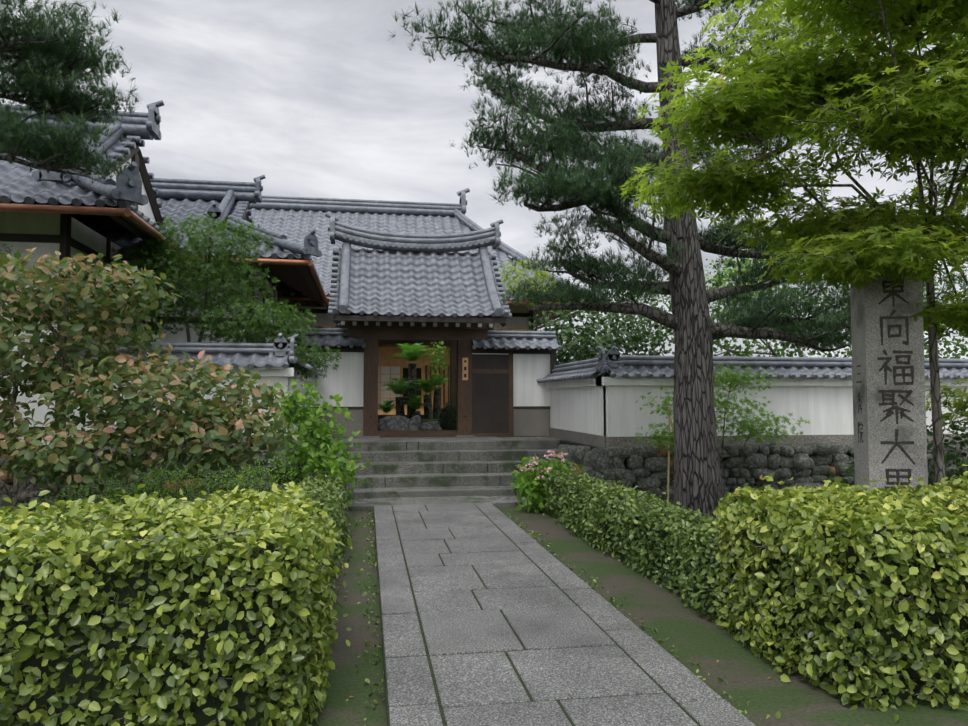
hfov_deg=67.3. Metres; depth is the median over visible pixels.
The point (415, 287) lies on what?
gate
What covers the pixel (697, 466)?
big pine wood
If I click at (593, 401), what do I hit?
boundary walls
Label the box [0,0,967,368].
sky
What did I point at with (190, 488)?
fine bush
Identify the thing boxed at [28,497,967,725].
ground
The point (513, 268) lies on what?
tree
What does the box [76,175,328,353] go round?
building
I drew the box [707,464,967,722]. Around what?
hedge block
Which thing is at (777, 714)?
verge weeds
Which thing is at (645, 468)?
retaining stonework
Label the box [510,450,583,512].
flowering shrub
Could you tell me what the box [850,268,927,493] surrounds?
stone pillar
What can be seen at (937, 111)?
maple
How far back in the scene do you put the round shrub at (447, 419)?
17.10 m
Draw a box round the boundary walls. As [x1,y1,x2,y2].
[56,333,967,452]
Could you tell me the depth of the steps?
12.75 m
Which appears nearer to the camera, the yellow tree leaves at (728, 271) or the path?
the path
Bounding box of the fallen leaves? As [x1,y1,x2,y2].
[339,510,867,725]
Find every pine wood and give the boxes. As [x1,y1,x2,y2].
[0,18,100,177]
[425,0,942,521]
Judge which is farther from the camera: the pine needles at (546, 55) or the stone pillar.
the pine needles at (546, 55)
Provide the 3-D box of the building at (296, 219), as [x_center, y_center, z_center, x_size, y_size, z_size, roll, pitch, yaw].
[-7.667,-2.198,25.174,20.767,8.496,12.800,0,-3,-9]
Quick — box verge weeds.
[354,506,780,725]
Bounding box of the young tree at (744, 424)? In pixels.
[634,362,809,475]
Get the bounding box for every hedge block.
[0,475,352,725]
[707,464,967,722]
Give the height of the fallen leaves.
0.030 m
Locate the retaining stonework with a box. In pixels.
[0,436,967,510]
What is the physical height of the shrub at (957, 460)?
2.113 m
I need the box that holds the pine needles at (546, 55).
[397,0,967,350]
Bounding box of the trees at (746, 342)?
[583,249,967,368]
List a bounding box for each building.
[0,100,204,448]
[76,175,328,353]
[247,188,603,355]
[313,325,533,422]
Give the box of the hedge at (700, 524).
[541,463,734,621]
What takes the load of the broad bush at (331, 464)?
on the ground
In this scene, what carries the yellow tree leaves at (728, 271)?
attached to the trees at (746, 342)
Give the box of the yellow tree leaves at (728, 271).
[705,258,792,303]
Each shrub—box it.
[436,402,455,429]
[822,400,967,494]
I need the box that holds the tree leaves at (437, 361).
[428,341,449,377]
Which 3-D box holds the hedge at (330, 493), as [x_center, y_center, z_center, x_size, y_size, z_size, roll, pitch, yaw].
[-1.820,1.646,7.474,1.029,0.805,5.248,0,-3,-9]
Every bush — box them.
[0,247,301,513]
[25,448,300,518]
[264,379,370,504]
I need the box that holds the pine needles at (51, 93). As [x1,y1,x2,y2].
[0,0,139,276]
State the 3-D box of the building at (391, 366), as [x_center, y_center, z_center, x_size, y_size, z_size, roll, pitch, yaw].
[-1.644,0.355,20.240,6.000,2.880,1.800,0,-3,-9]
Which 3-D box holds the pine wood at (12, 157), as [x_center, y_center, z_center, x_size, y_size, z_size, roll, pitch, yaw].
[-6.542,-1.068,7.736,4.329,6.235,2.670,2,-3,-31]
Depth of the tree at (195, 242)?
12.01 m
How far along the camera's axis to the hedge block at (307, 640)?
3.44 m
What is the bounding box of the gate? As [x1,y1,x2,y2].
[299,212,561,437]
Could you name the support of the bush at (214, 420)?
on the ground
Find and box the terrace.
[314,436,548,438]
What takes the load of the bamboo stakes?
on the ground
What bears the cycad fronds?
on the courtyard garden
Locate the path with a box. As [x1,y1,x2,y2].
[373,503,755,725]
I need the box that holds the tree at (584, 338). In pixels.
[527,294,674,364]
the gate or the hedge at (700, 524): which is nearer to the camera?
the hedge at (700, 524)
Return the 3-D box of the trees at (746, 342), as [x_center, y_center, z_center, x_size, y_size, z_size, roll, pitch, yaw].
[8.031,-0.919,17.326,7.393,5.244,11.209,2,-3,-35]
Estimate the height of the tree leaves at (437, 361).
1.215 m
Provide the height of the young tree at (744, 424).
2.212 m
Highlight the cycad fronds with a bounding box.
[378,343,449,412]
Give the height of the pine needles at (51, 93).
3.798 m
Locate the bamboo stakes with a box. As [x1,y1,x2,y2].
[664,400,673,500]
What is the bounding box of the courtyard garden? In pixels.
[378,363,442,430]
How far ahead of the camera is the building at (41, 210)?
10.98 m
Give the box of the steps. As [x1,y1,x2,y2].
[310,436,573,510]
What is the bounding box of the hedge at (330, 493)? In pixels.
[281,471,357,630]
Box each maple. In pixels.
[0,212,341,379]
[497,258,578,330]
[618,0,967,489]

